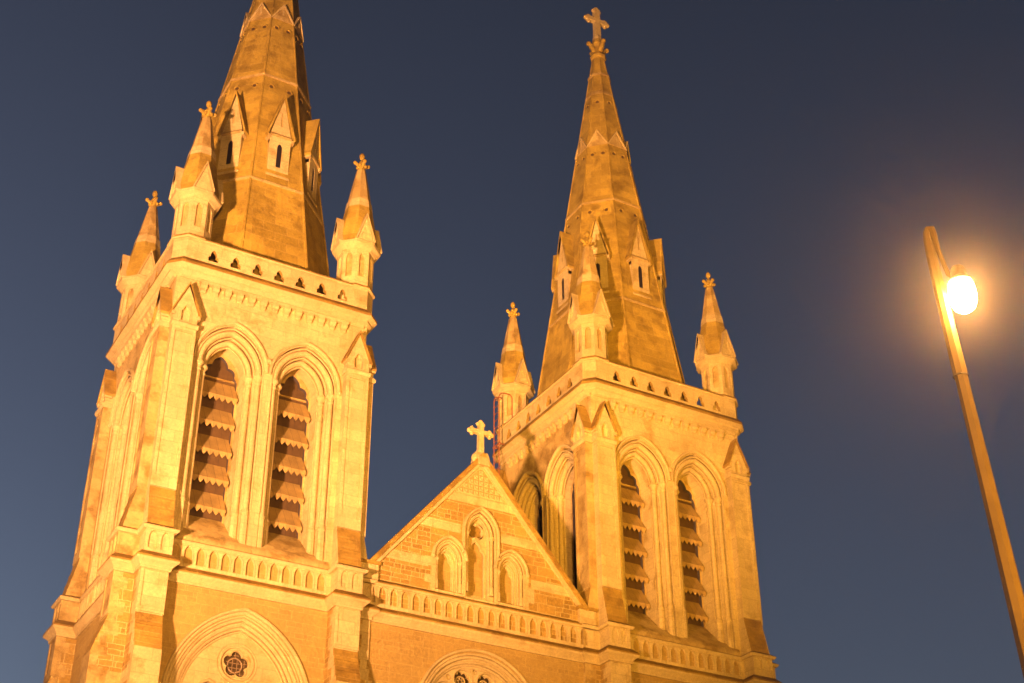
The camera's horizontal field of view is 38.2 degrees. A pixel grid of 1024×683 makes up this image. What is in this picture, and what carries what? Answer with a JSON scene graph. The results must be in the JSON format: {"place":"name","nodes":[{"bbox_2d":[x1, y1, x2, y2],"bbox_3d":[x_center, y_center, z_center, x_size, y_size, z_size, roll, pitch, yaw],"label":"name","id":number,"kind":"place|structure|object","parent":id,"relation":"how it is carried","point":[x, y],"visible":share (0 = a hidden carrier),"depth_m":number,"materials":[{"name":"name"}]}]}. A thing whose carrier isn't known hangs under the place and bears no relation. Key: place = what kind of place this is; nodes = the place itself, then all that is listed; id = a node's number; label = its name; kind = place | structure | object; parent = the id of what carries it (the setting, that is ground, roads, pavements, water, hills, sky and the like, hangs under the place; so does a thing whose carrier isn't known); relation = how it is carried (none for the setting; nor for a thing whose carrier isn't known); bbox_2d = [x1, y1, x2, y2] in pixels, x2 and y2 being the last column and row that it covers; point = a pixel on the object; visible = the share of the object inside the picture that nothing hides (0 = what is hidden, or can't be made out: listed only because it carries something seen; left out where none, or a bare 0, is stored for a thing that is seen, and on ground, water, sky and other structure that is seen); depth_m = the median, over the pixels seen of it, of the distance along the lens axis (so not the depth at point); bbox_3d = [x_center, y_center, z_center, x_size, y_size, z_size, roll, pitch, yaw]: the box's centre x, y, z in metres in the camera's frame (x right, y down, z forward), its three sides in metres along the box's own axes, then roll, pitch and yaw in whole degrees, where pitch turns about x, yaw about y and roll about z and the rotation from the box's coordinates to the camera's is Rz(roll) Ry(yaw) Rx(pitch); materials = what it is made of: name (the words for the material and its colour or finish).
{"place":"outdoors","nodes":[
{"label":"outdoors","id":0,"kind":"place"},
{"bbox_2d":[43,0,781,682],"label":"cathedral","id":1,"kind":"structure","parent":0,"point":[595,526],"depth_m":45.58,"materials":[{"name":"stone"}]},
{"bbox_2d":[83,368,134,593],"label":"belfry window","id":2,"kind":"structure","parent":1,"relation":"in","point":[120,411],"depth_m":45.42,"materials":[{"name":"stone"}]},
{"bbox_2d":[114,336,150,526],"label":"belfry window","id":3,"kind":"structure","parent":1,"relation":"in","point":[139,380],"depth_m":44.12,"materials":[{"name":"stone"}]},
{"bbox_2d":[175,322,268,552],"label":"belfry window","id":4,"kind":"structure","parent":1,"relation":"in","point":[217,467],"depth_m":42.84,"materials":[{"name":"stone"}]},
{"bbox_2d":[161,608,307,682],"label":"tower window","id":5,"kind":"structure","parent":1,"relation":"in","point":[231,650],"depth_m":39.66,"materials":[{"name":"stone"}]},
{"bbox_2d":[251,342,339,569],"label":"belfry window","id":6,"kind":"structure","parent":1,"relation":"in","point":[294,482],"depth_m":43.84,"materials":[{"name":"stone"}]},
{"bbox_2d":[431,535,467,596],"bbox_3d":[-1.980,6.744,44.256,1.245,1.890,0.639,17,-36,-25],"label":"blind window","id":7,"kind":"structure","parent":1,"relation":"in","point":[449,563],"depth_m":44.36,"materials":[{"name":"stone"}]},
{"bbox_2d":[420,649,527,682],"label":"rose window","id":8,"kind":"structure","parent":1,"relation":"in","point":[466,671],"depth_m":43.12,"materials":[{"name":"stone"}]},
{"bbox_2d":[462,507,499,604],"bbox_3d":[-1.080,6.553,45.059,1.300,3.134,0.690,17,-36,-25],"label":"blind window","id":9,"kind":"structure","parent":1,"relation":"in","point":[477,534],"depth_m":45.18,"materials":[{"name":"stone"}]},
{"bbox_2d":[493,549,529,609],"bbox_3d":[-0.116,7.301,45.170,1.253,1.890,0.639,17,-36,-25],"label":"blind window","id":10,"kind":"structure","parent":1,"relation":"in","point":[510,577],"depth_m":45.27,"materials":[{"name":"stone"}]},
{"bbox_2d":[513,471,544,540],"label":"belfry window","id":11,"kind":"structure","parent":1,"relation":"in","point":[530,499],"depth_m":52.68,"materials":[{"name":"stone"}]},
{"bbox_2d":[539,495,576,580],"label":"belfry window","id":12,"kind":"structure","parent":1,"relation":"in","point":[540,520],"depth_m":53.20,"materials":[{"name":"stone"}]},
{"bbox_2d":[543,444,576,588],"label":"belfry window","id":13,"kind":"structure","parent":1,"relation":"in","point":[560,496],"depth_m":50.57,"materials":[{"name":"stone"}]},
{"bbox_2d":[615,435,681,643],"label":"belfry window","id":14,"kind":"structure","parent":1,"relation":"in","point":[646,590],"depth_m":49.13,"materials":[{"name":"stone"}]},
{"bbox_2d":[670,450,740,655],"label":"belfry window","id":15,"kind":"structure","parent":1,"relation":"in","point":[707,621],"depth_m":50.09,"materials":[{"name":"stone"}]},
{"bbox_2d":[0,0,1023,682],"label":"sky","id":16,"kind":"structure","parent":0,"point":[798,155],"materials":[{"name":"blue"}]},
{"bbox_2d":[923,226,1023,677],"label":"street lamp","id":17,"kind":"object","parent":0,"point":[962,295],"visible":1,"depth_m":12.61,"materials":[{"name":"metal"}]}
]}

